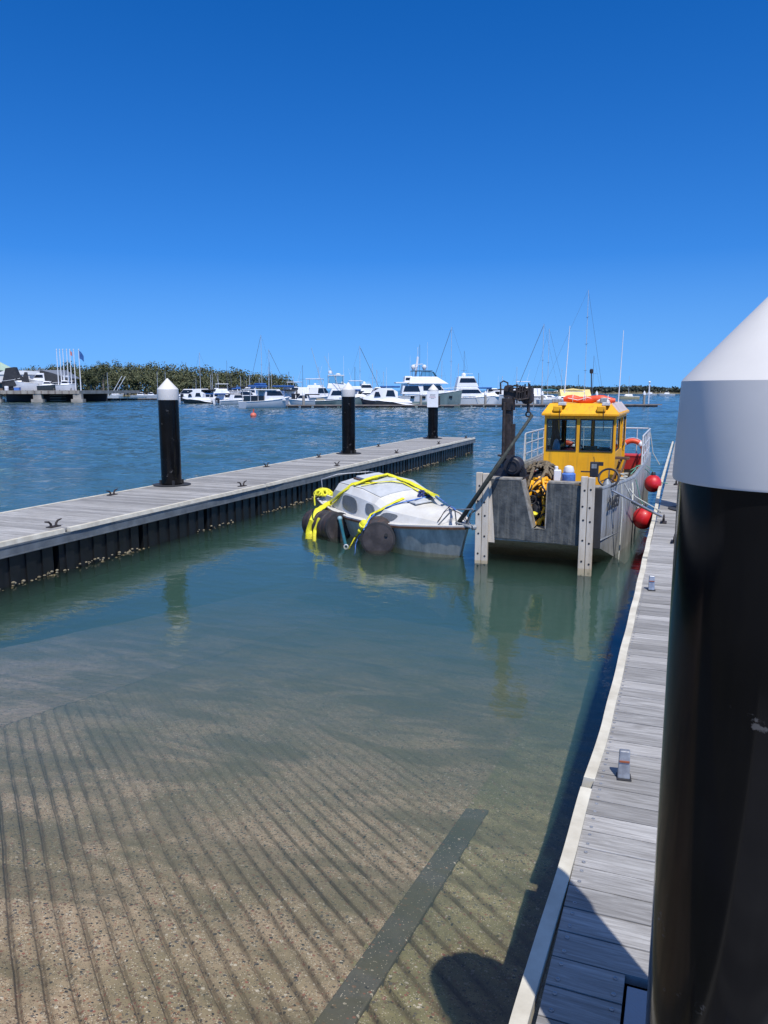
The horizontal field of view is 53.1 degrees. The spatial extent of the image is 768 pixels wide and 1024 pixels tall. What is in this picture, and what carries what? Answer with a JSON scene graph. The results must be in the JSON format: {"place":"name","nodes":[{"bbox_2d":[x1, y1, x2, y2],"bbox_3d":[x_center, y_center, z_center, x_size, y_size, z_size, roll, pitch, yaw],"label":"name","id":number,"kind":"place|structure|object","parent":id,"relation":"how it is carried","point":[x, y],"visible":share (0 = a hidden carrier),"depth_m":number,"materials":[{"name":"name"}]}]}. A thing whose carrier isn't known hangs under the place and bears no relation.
{"place":"outdoors","nodes":[
{"label":"outdoors","id":0,"kind":"place"},
{"bbox_2d":[84,369,95,389],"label":"tree","id":1,"kind":"object","parent":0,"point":[89,376],"visible":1,"depth_m":281.89,"materials":[{"name":"green plant"}]},
{"bbox_2d":[94,361,110,389],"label":"tree","id":2,"kind":"object","parent":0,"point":[103,370],"visible":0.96,"depth_m":276.57,"materials":[{"name":"green plant"}]},
{"bbox_2d":[4,359,298,395],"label":"woodland","id":3,"kind":"object","parent":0,"point":[181,379],"depth_m":366.95,"materials":[{"name":"plant"}]},
{"bbox_2d":[0,591,603,1023],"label":"ramp","id":4,"kind":"structure","parent":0,"point":[252,833],"depth_m":5.87,"materials":[{"name":"concrete"}]},
{"bbox_2d":[0,394,678,726],"bbox_3d":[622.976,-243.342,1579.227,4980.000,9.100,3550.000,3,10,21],"label":"sea floor","id":5,"kind":"structure","parent":0,"point":[275,554],"depth_m":26.47,"materials":[{"name":"liquid"}]},
{"bbox_2d":[0,391,679,536],"bbox_3d":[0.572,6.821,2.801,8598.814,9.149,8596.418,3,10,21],"label":"water","id":6,"kind":"structure","parent":0,"point":[6,408],"depth_m":47.98,"materials":[{"name":"liquid"}]},
{"bbox_2d":[52,361,76,374],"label":"tree","id":7,"kind":"object","parent":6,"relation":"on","point":[65,368],"visible":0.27,"depth_m":275.92,"materials":[{"name":"green plant"}]},
{"bbox_2d":[0,390,139,404],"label":"wharf","id":8,"kind":"structure","parent":6,"relation":"in","point":[56,395],"depth_m":190.40,"materials":[{"name":"concrete"}]},
{"bbox_2d":[2,367,22,389],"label":"yard boat","id":9,"kind":"object","parent":8,"relation":"on","point":[12,375],"visible":0.7,"depth_m":181.65,"materials":[{"name":"fabric"}]},
{"bbox_2d":[0,362,39,389],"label":"clubhouse","id":10,"kind":"structure","parent":8,"relation":"on","point":[31,374],"depth_m":193.93,"materials":[{"name":"white glass"}]},
{"bbox_2d":[15,372,37,389],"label":"yard boat","id":11,"kind":"object","parent":8,"relation":"on","point":[23,384],"visible":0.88,"depth_m":181.95,"materials":[{"name":"white paint"}]},
{"bbox_2d":[28,373,50,384],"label":"yard boat","id":12,"kind":"object","parent":8,"relation":"on","point":[39,378],"visible":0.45,"depth_m":185.18,"materials":[{"name":"white paint"}]},
{"bbox_2d":[37,381,57,389],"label":"yard boat","id":13,"kind":"object","parent":8,"relation":"on","point":[47,385],"visible":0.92,"depth_m":180.25,"materials":[{"name":"paint"}]},
{"bbox_2d":[40,370,74,384],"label":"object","id":14,"kind":"object","parent":8,"relation":"on","point":[51,377],"visible":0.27,"depth_m":185.38,"materials":[{"name":"paint"}]},
{"bbox_2d":[36,370,79,389],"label":"house","id":15,"kind":"structure","parent":8,"relation":"on","point":[61,372],"depth_m":205.42,"materials":[{"name":"stone"}]},
{"bbox_2d":[55,380,74,389],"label":"yard boat","id":16,"kind":"object","parent":8,"relation":"on","point":[65,385],"visible":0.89,"depth_m":180.29,"materials":[{"name":"white paint"}]},
{"bbox_2d":[78,349,83,389],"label":"flagpole","id":17,"kind":"object","parent":8,"relation":"on","point":[80,354],"visible":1,"depth_m":180.35,"materials":[{"name":"white metal"}]},
{"bbox_2d":[108,398,156,400],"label":"marina pontoon","id":18,"kind":"object","parent":6,"relation":"on","point":[112,399],"visible":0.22,"depth_m":222.29,"materials":[{"name":"concrete"}]},
{"bbox_2d":[130,392,147,396],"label":"motor boat","id":19,"kind":"object","parent":6,"relation":"on","point":[140,394],"visible":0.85,"depth_m":307.21,"materials":[{"name":"white plastic"}]},
{"bbox_2d":[157,378,186,601],"bbox_3d":[-4.765,0.274,17.410,0.472,6.511,0.472,3,10,21],"label":"mooring pile","id":20,"kind":"object","parent":6,"relation":"in","point":[169,430],"visible":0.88,"depth_m":17.00,"materials":[{"name":"plastic"}]},
{"bbox_2d":[179,389,193,402],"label":"motor boat","id":21,"kind":"object","parent":6,"relation":"on","point":[185,392],"visible":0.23,"depth_m":180.77,"materials":[{"name":"white plastic"}]},
{"bbox_2d":[179,389,210,402],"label":"motor boat","id":22,"kind":"object","parent":6,"relation":"on","point":[182,395],"visible":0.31,"depth_m":175.00,"materials":[{"name":"white plastic"}]},
{"bbox_2d":[182,391,212,404],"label":"sport cruiser","id":23,"kind":"object","parent":6,"relation":"on","point":[195,397],"visible":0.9,"depth_m":161.04,"materials":[{"name":"paint"}]},
{"bbox_2d":[212,394,224,403],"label":"motor boat","id":24,"kind":"object","parent":6,"relation":"on","point":[221,396],"visible":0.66,"depth_m":162.36,"materials":[{"name":"white plastic"}]},
{"bbox_2d":[212,376,230,399],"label":"cabin cruiser","id":25,"kind":"object","parent":6,"relation":"on","point":[221,391],"visible":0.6,"depth_m":162.88,"materials":[{"name":"white paint"}]},
{"bbox_2d":[216,394,243,405],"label":"motor boat","id":26,"kind":"object","parent":6,"relation":"on","point":[234,399],"visible":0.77,"depth_m":153.14,"materials":[{"name":"white plastic"}]},
{"bbox_2d":[0,436,474,606],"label":"pontoon","id":27,"kind":"object","parent":6,"relation":"on","point":[93,536],"visible":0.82,"depth_m":14.60,"materials":[{"name":"black plastic"}]},
{"bbox_2d":[44,518,61,527],"bbox_3d":[-5.136,0.174,11.944,0.100,0.110,0.344,3,10,21],"label":"mooring cleat","id":28,"kind":"object","parent":27,"relation":"on","point":[55,525],"visible":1,"depth_m":11.90,"materials":[{"name":"metal"}]},
{"bbox_2d":[228,386,247,393],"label":"motor boat","id":29,"kind":"object","parent":6,"relation":"on","point":[234,390],"visible":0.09,"depth_m":185.45,"materials":[{"name":"white plastic"}]},
{"bbox_2d":[232,378,253,395],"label":"cabin cruiser","id":30,"kind":"object","parent":6,"relation":"on","point":[246,393],"visible":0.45,"depth_m":167.06,"materials":[{"name":"white plastic"}]},
{"bbox_2d":[231,387,266,395],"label":"motor boat","id":31,"kind":"object","parent":6,"relation":"on","point":[253,392],"visible":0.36,"depth_m":181.13,"materials":[{"name":"white plastic"}]},
{"bbox_2d":[238,376,288,410],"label":"cabin cruiser","id":32,"kind":"object","parent":6,"relation":"on","point":[269,398],"visible":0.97,"depth_m":120.23,"materials":[{"name":"white paint"}]},
{"bbox_2d":[272,385,297,388],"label":"motor boat","id":33,"kind":"object","parent":6,"relation":"on","point":[288,386],"visible":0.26,"depth_m":165.27,"materials":[{"name":"blue"}]},
{"bbox_2d":[280,389,297,401],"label":"motor boat","id":34,"kind":"object","parent":6,"relation":"on","point":[288,392],"visible":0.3,"depth_m":153.80,"materials":[{"name":"blue"}]},
{"bbox_2d":[288,387,309,403],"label":"motor boat","id":35,"kind":"object","parent":6,"relation":"on","point":[302,389],"visible":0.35,"depth_m":154.09,"materials":[{"name":"white plastic"}]},
{"bbox_2d":[289,394,322,406],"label":"motor boat","id":36,"kind":"object","parent":6,"relation":"on","point":[298,401],"visible":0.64,"depth_m":145.45,"materials":[{"name":"white plastic"}]},
{"bbox_2d":[295,387,331,400],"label":"motor boat","id":37,"kind":"object","parent":6,"relation":"on","point":[316,390],"visible":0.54,"depth_m":152.84,"materials":[{"name":"white plastic"}]},
{"bbox_2d":[306,367,323,386],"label":"cabin cruiser","id":38,"kind":"object","parent":6,"relation":"on","point":[309,385],"visible":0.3,"depth_m":160.04,"materials":[{"name":"white paint"}]},
{"bbox_2d":[302,509,349,542],"bbox_3d":[-1.122,0.259,14.981,0.598,0.598,0.985,-7,9,-36],"label":"salvage drum","id":39,"kind":"object","parent":6,"relation":"in","point":[328,528],"visible":0.85,"depth_m":14.63,"materials":[{"name":"rubber"}]},
{"bbox_2d":[337,516,348,549],"bbox_3d":[-0.760,0.372,14.136,0.100,0.466,0.986,-2,9,-10],"label":"turnbuckle","id":40,"kind":"object","parent":39,"relation":"attached to","point":[339,518],"visible":1,"depth_m":14.12,"materials":[{"name":"blue metal"}]},
{"bbox_2d":[311,348,367,406],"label":"motor yacht","id":41,"kind":"object","parent":6,"relation":"on","point":[334,395],"visible":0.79,"depth_m":132.36,"materials":[{"name":"grey paint"}]},
{"bbox_2d":[341,382,355,570],"bbox_3d":[-1.182,-1.069,25.889,0.472,6.511,0.472,3,10,21],"label":"mooring pile","id":42,"kind":"object","parent":6,"relation":"in","point":[348,430],"visible":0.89,"depth_m":25.46,"materials":[{"name":"plastic"}]},
{"bbox_2d":[360,381,372,391],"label":"motor yacht","id":43,"kind":"object","parent":6,"relation":"on","point":[366,387],"visible":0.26,"depth_m":174.53,"materials":[{"name":"white plastic"}]},
{"bbox_2d":[286,405,458,408],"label":"marina pontoon","id":44,"kind":"object","parent":6,"relation":"on","point":[357,406],"visible":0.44,"depth_m":123.71,"materials":[{"name":"grey wood"}]},
{"bbox_2d":[360,516,395,555],"bbox_3d":[-0.095,0.415,13.593,0.608,0.608,0.635,0,12,2],"label":"salvage drum","id":45,"kind":"object","parent":6,"relation":"in","point":[378,537],"visible":0.89,"depth_m":13.31,"materials":[{"name":"rubber"}]},
{"bbox_2d":[358,520,366,533],"bbox_3d":[-0.370,0.260,13.557,0.206,0.261,0.152,3,10,21],"label":"strap knot","id":46,"kind":"object","parent":45,"relation":"attached to","point":[362,523],"visible":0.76,"depth_m":13.51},
{"bbox_2d":[360,374,411,409],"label":"sport cruiser","id":47,"kind":"object","parent":6,"relation":"on","point":[384,396],"visible":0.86,"depth_m":124.79,"materials":[{"name":"paint"}]},
{"bbox_2d":[386,390,394,395],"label":"window","id":48,"kind":"structure","parent":47,"relation":"in","point":[389,392],"depth_m":124.76,"materials":[{"name":"black glass"}]},
{"bbox_2d":[371,386,404,395],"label":"motor boat","id":49,"kind":"object","parent":6,"relation":"on","point":[375,388],"visible":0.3,"depth_m":153.62,"materials":[{"name":"blue"}]},
{"bbox_2d":[317,471,476,559],"bbox_3d":[0.315,0.067,14.524,1.862,1.235,4.748,-11,16,-28],"label":"sailing boat","id":50,"kind":"object","parent":6,"relation":"on","point":[420,531],"visible":0.89,"depth_m":13.60,"materials":[{"name":"white paint"}]},
{"bbox_2d":[313,488,332,496],"bbox_3d":[-1.262,-0.424,16.089,0.429,0.166,0.369,3,10,21],"label":"strap bundle","id":51,"kind":"object","parent":50,"relation":"on","point":[323,492],"visible":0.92,"depth_m":15.97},
{"bbox_2d":[305,478,377,539],"bbox_3d":[-0.745,-0.099,15.069,1.301,1.202,1.096,3,10,21],"label":"lifting strap","id":52,"kind":"object","parent":50,"relation":"attached to","point":[309,534],"visible":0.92,"depth_m":14.92,"materials":[{"name":"fabric"}]},
{"bbox_2d":[312,482,373,541],"bbox_3d":[-0.966,-0.033,14.843,1.429,1.133,0.926,7,12,39],"label":"lifting strap","id":53,"kind":"object","parent":50,"relation":"attached to","point":[314,534],"visible":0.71,"depth_m":14.74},
{"bbox_2d":[348,497,404,548],"bbox_3d":[-0.246,0.213,13.865,1.008,0.892,0.986,3,10,21],"label":"lifting strap","id":54,"kind":"object","parent":50,"relation":"attached to","point":[382,508],"visible":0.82,"depth_m":13.89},
{"bbox_2d":[354,496,429,555],"bbox_3d":[0.151,0.237,13.771,1.350,0.926,1.118,0,9,2],"label":"blue strap","id":55,"kind":"object","parent":50,"relation":"attached to","point":[374,514],"visible":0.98,"depth_m":13.81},
{"bbox_2d":[361,481,426,494],"bbox_3d":[0.207,-0.465,14.559,1.281,0.225,0.297,2,9,15],"label":"lifting strap","id":56,"kind":"object","parent":50,"relation":"attached to","point":[395,481],"visible":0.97,"depth_m":14.59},
{"bbox_2d":[354,473,439,496],"bbox_3d":[0.375,-0.520,14.520,1.966,0.302,0.820,7,11,36],"label":"lifting strap","id":57,"kind":"object","parent":50,"relation":"on","point":[400,479],"visible":0.98,"depth_m":14.73,"materials":[{"name":"fabric"}]},
{"bbox_2d":[417,490,433,496],"bbox_3d":[0.753,-0.344,14.279,0.459,0.124,0.342,3,10,21],"label":"blue rope coil","id":58,"kind":"object","parent":50,"relation":"on","point":[423,493],"visible":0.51,"depth_m":14.17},
{"bbox_2d":[394,342,454,406],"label":"motor yacht","id":59,"kind":"object","parent":6,"relation":"on","point":[416,385],"visible":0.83,"depth_m":140.54,"materials":[{"name":"white paint"}]},
{"bbox_2d":[434,327,451,376],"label":"sailing yacht","id":60,"kind":"object","parent":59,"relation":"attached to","point":[445,345],"visible":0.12,"depth_m":171.40,"materials":[{"name":"white paint"}]},
{"bbox_2d":[427,384,439,498],"bbox_3d":[2.159,-2.348,33.968,0.570,6.511,0.514,0,9,1],"label":"mooring pile","id":61,"kind":"object","parent":6,"relation":"in","point":[433,400],"visible":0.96,"depth_m":33.51,"materials":[{"name":"plastic"}]},
{"bbox_2d":[438,387,461,408],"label":"motor yacht","id":62,"kind":"object","parent":6,"relation":"on","point":[453,397],"visible":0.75,"depth_m":131.39,"materials":[{"name":"grey paint"}]},
{"bbox_2d":[454,373,502,403],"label":"motor yacht","id":63,"kind":"object","parent":6,"relation":"on","point":[472,393],"visible":0.7,"depth_m":140.03,"materials":[{"name":"white paint"}]},
{"bbox_2d":[478,387,496,392],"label":"motor boat","id":64,"kind":"object","parent":6,"relation":"on","point":[488,389],"visible":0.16,"depth_m":164.33,"materials":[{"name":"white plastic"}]},
{"bbox_2d":[534,388,540,403],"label":"motor boat","id":65,"kind":"object","parent":6,"relation":"on","point":[537,391],"visible":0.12,"depth_m":165.88,"materials":[{"name":"white plastic"}]},
{"bbox_2d":[519,325,559,398],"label":"sailing yacht","id":66,"kind":"object","parent":6,"relation":"on","point":[548,390],"visible":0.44,"depth_m":163.35,"materials":[{"name":"white paint"}]},
{"bbox_2d":[532,329,562,397],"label":"sailing yacht","id":67,"kind":"object","parent":6,"relation":"on","point":[549,396],"visible":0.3,"depth_m":178.51,"materials":[{"name":"white paint"}]},
{"bbox_2d":[458,404,661,408],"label":"marina pontoon","id":68,"kind":"object","parent":6,"relation":"on","point":[543,405],"visible":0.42,"depth_m":129.44,"materials":[{"name":"grey wood"}]},
{"bbox_2d":[474,328,650,576],"bbox_3d":[4.079,-1.649,16.184,2.630,4.394,9.170,3,10,21],"label":"workboat","id":69,"kind":"object","parent":6,"relation":"on","point":[582,518],"visible":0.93,"depth_m":12.62,"materials":[{"name":"metal"}]},
{"bbox_2d":[457,414,532,521],"bbox_3d":[1.838,-0.653,12.412,1.230,1.818,0.657,0,9,-1],"label":"lifting sling","id":70,"kind":"object","parent":69,"relation":"hanging from","point":[484,484],"visible":0.98,"depth_m":12.21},
{"bbox_2d":[528,476,549,527],"bbox_3d":[2.601,-0.057,12.879,0.778,1.082,0.916,3,10,21],"label":"strap heap","id":71,"kind":"object","parent":69,"relation":"in","point":[538,500],"visible":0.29,"depth_m":12.60,"materials":[{"name":"yellow fabric"}]},
{"bbox_2d":[526,460,561,494],"bbox_3d":[2.708,-0.459,13.200,0.930,0.856,1.046,3,10,21],"label":"rope heap","id":72,"kind":"object","parent":69,"relation":"on","point":[545,468],"visible":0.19,"depth_m":12.97,"materials":[{"name":"beige fabric"}]},
{"bbox_2d":[547,420,553,448],"bbox_3d":[3.518,-1.675,16.358,0.032,0.650,1.050,3,10,21],"label":"window","id":73,"kind":"structure","parent":69,"relation":"in","point":[550,422],"depth_m":16.44,"materials":[{"name":"glass"}]},
{"bbox_2d":[546,419,576,450],"bbox_3d":[3.624,-1.572,15.712,0.600,0.650,0.032,3,10,21],"label":"window","id":74,"kind":"structure","parent":69,"relation":"in","point":[547,419],"depth_m":15.71,"materials":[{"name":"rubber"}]},
{"bbox_2d":[560,420,564,443],"bbox_3d":[4.121,-1.917,17.885,0.032,0.650,0.830,3,10,21],"label":"window","id":75,"kind":"structure","parent":69,"relation":"in","point":[562,422],"depth_m":18.07,"materials":[{"name":"glass"}]},
{"bbox_2d":[566,439,574,446],"bbox_3d":[4.845,-1.564,20.465,0.734,0.734,0.135,3,10,21],"label":"lifebuoy","id":76,"kind":"object","parent":69,"relation":"attached to","point":[568,442],"visible":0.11,"depth_m":20.34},
{"bbox_2d":[565,420,591,448],"bbox_3d":[4.601,-1.921,18.172,0.615,0.870,0.032,3,10,21],"label":"window","id":77,"kind":"structure","parent":69,"relation":"in","point":[566,420],"depth_m":18.23,"materials":[{"name":"glass"}]},
{"bbox_2d":[563,395,614,402],"bbox_3d":[4.222,-2.319,15.843,1.053,0.194,0.190,3,10,21],"label":"rescue tube","id":78,"kind":"object","parent":69,"relation":"on","point":[579,399],"visible":0.89,"depth_m":15.80,"materials":[{"name":"plastic"}]},
{"bbox_2d":[581,460,603,476],"bbox_3d":[3.272,-0.587,12.110,0.340,0.571,0.064,3,10,21],"label":"control box","id":79,"kind":"object","parent":69,"relation":"attached to","point":[594,469],"visible":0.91,"depth_m":12.06,"materials":[{"name":"black paint"}]},
{"bbox_2d":[579,419,613,451],"bbox_3d":[4.272,-1.533,15.463,0.650,0.650,0.032,3,10,21],"label":"window","id":80,"kind":"structure","parent":69,"relation":"in","point":[580,450],"depth_m":15.45,"materials":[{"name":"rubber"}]},
{"bbox_2d":[598,468,619,491],"bbox_3d":[3.610,-0.517,12.358,0.346,0.374,0.198,3,10,21],"label":"deck wheel","id":81,"kind":"object","parent":69,"relation":"on","point":[606,481],"visible":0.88,"depth_m":12.34,"materials":[{"name":"black paint"}]},
{"bbox_2d":[615,418,619,451],"bbox_3d":[4.804,-1.596,15.863,0.032,0.650,1.050,3,10,21],"label":"window","id":82,"kind":"structure","parent":69,"relation":"in","point":[618,420],"depth_m":16.05,"materials":[{"name":"glass"}]},
{"bbox_2d":[611,456,629,482],"bbox_3d":[4.576,-0.818,14.910,0.298,0.466,0.636,3,10,21],"label":"folded frame","id":83,"kind":"object","parent":69,"relation":"on","point":[625,459],"visible":0.79,"depth_m":14.89,"materials":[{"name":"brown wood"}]},
{"bbox_2d":[618,484,622,558],"bbox_3d":[3.939,0.164,12.802,0.057,1.271,0.027,-2,9,-12],"label":"hanging rope","id":84,"kind":"object","parent":69,"relation":"hanging from","point":[621,521],"visible":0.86,"depth_m":12.80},
{"bbox_2d":[622,416,625,445],"bbox_3d":[5.407,-1.838,17.390,0.032,0.650,0.830,3,10,21],"label":"window","id":85,"kind":"structure","parent":69,"relation":"in","point":[624,419],"depth_m":17.62,"materials":[{"name":"glass"}]},
{"bbox_2d":[624,453,640,477],"bbox_3d":[5.977,-0.919,18.794,0.620,0.990,0.500,3,10,21],"label":"red crate","id":86,"kind":"object","parent":69,"relation":"on","point":[632,461],"visible":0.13,"depth_m":18.53,"materials":[{"name":"paint"}]},
{"bbox_2d":[625,438,646,454],"bbox_3d":[6.405,-1.557,19.850,0.734,0.734,0.135,3,10,21],"label":"lifebuoy","id":87,"kind":"object","parent":69,"relation":"attached to","point":[634,441],"visible":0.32,"depth_m":19.74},
{"bbox_2d":[622,479,661,511],"bbox_3d":[4.408,-0.307,13.586,0.844,0.554,0.785,-2,9,-12],"label":"mooring rope","id":88,"kind":"object","parent":69,"relation":"hanging from","point":[632,491],"visible":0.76,"depth_m":13.54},
{"bbox_2d":[633,479,652,528],"bbox_3d":[4.771,-0.141,14.123,0.380,0.923,0.380,3,10,21],"label":"ball fender","id":89,"kind":"object","parent":69,"relation":"hanging from","point":[642,518],"visible":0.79,"depth_m":14.03,"materials":[{"name":"red plastic"}]},
{"bbox_2d":[630,465,667,483],"bbox_3d":[5.423,-0.745,16.243,0.440,0.569,3.033,6,11,33],"label":"mooring rope","id":90,"kind":"object","parent":69,"relation":"attached to","point":[634,469],"visible":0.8,"depth_m":16.20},
{"bbox_2d":[644,465,661,491],"bbox_3d":[5.979,-0.737,17.084,0.370,0.602,0.370,3,10,21],"label":"ball fender","id":91,"kind":"object","parent":69,"relation":"hanging from","point":[652,482],"visible":0.98,"depth_m":16.98,"materials":[{"name":"red plastic"}]},
{"bbox_2d":[536,290,602,406],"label":"sailing yacht","id":92,"kind":"object","parent":6,"relation":"on","point":[545,401],"visible":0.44,"depth_m":148.13,"materials":[{"name":"white paint"}]},
{"bbox_2d":[558,389,590,396],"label":"boom tent","id":93,"kind":"object","parent":92,"relation":"attached to","point":[581,394],"visible":0.59,"depth_m":163.25,"materials":[{"name":"yellow fabric"}]},
{"bbox_2d":[509,441,677,1023],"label":"pontoon","id":94,"kind":"object","parent":6,"relation":"on","point":[600,899],"visible":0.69,"depth_m":3.52,"materials":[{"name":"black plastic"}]},
{"bbox_2d":[616,749,631,781],"bbox_3d":[1.315,1.380,4.205,0.076,0.150,0.080,2,9,13],"label":"flip up cleat","id":95,"kind":"object","parent":94,"relation":"on","point":[623,773],"visible":1,"depth_m":4.20,"materials":[{"name":"metal"}]},
{"bbox_2d":[647,575,655,590],"bbox_3d":[2.844,0.753,8.167,0.076,0.150,0.080,2,9,13],"label":"flip up cleat","id":96,"kind":"object","parent":94,"relation":"on","point":[651,585],"visible":1,"depth_m":8.16,"materials":[{"name":"metal"}]},
{"bbox_2d":[660,514,666,523],"bbox_3d":[4.481,0.114,12.322,0.100,0.110,0.344,3,10,21],"label":"mooring cleat","id":97,"kind":"object","parent":94,"relation":"on","point":[663,521],"visible":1,"depth_m":12.26,"materials":[{"name":"metal"}]},
{"bbox_2d":[611,490,661,516],"bbox_3d":[4.035,-0.139,12.297,0.856,0.462,0.081,-1,9,-4],"label":"boat hook pole","id":98,"kind":"object","parent":97,"relation":"attached to","point":[641,506],"visible":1,"depth_m":12.27,"materials":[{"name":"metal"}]},
{"bbox_2d":[619,376,639,399],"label":"sailing yacht","id":99,"kind":"object","parent":6,"relation":"on","point":[628,396],"visible":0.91,"depth_m":240.58,"materials":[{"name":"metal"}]},
{"bbox_2d":[645,297,767,1023],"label":"mooring pile","id":100,"kind":"object","parent":6,"relation":"in","point":[708,958],"visible":1,"depth_m":1.75,"materials":[{"name":"plastic"}]},
{"bbox_2d":[0,0,767,390],"label":"sky","id":101,"kind":"structure","parent":0,"point":[181,180],"materials":[{"name":"blue"}]},
{"bbox_2d":[312,611,628,1023],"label":"ramp","id":102,"kind":"structure","parent":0,"point":[464,955],"depth_m":5.01,"materials":[{"name":"concrete"}]},
{"bbox_2d":[314,808,488,1023],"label":"kerb","id":103,"kind":"structure","parent":102,"relation":"on","point":[353,996],"depth_m":4.26,"materials":[{"name":"concrete"}]},
{"bbox_2d":[483,391,679,393],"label":"shore","id":104,"kind":"structure","parent":0,"point":[634,392],"depth_m":638.72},
{"bbox_2d":[501,384,680,392],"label":"woodland","id":105,"kind":"object","parent":104,"relation":"on","point":[640,388],"visible":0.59,"depth_m":632.50,"materials":[{"name":"green plant"}]},
{"bbox_3d":[3.018,-0.192,12.656,0.600,0.920,0.600,3,10,21],"label":"tool box","id":106,"kind":"object","parent":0,"visible":0},
{"bbox_2d":[553,466,560,480],"bbox_3d":[2.873,-0.631,12.741,0.120,0.260,0.100,2,9,11],"label":"white canister","id":107,"kind":"object","parent":106,"relation":"on","point":[557,474],"visible":0.77,"depth_m":12.70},
{"bbox_2d":[562,465,575,480],"bbox_3d":[3.036,-0.609,12.637,0.220,0.310,0.220,3,10,21],"label":"water jug","id":108,"kind":"object","parent":106,"relation":"on","point":[568,474],"visible":0.77,"depth_m":12.55,"materials":[{"name":"plastic"}]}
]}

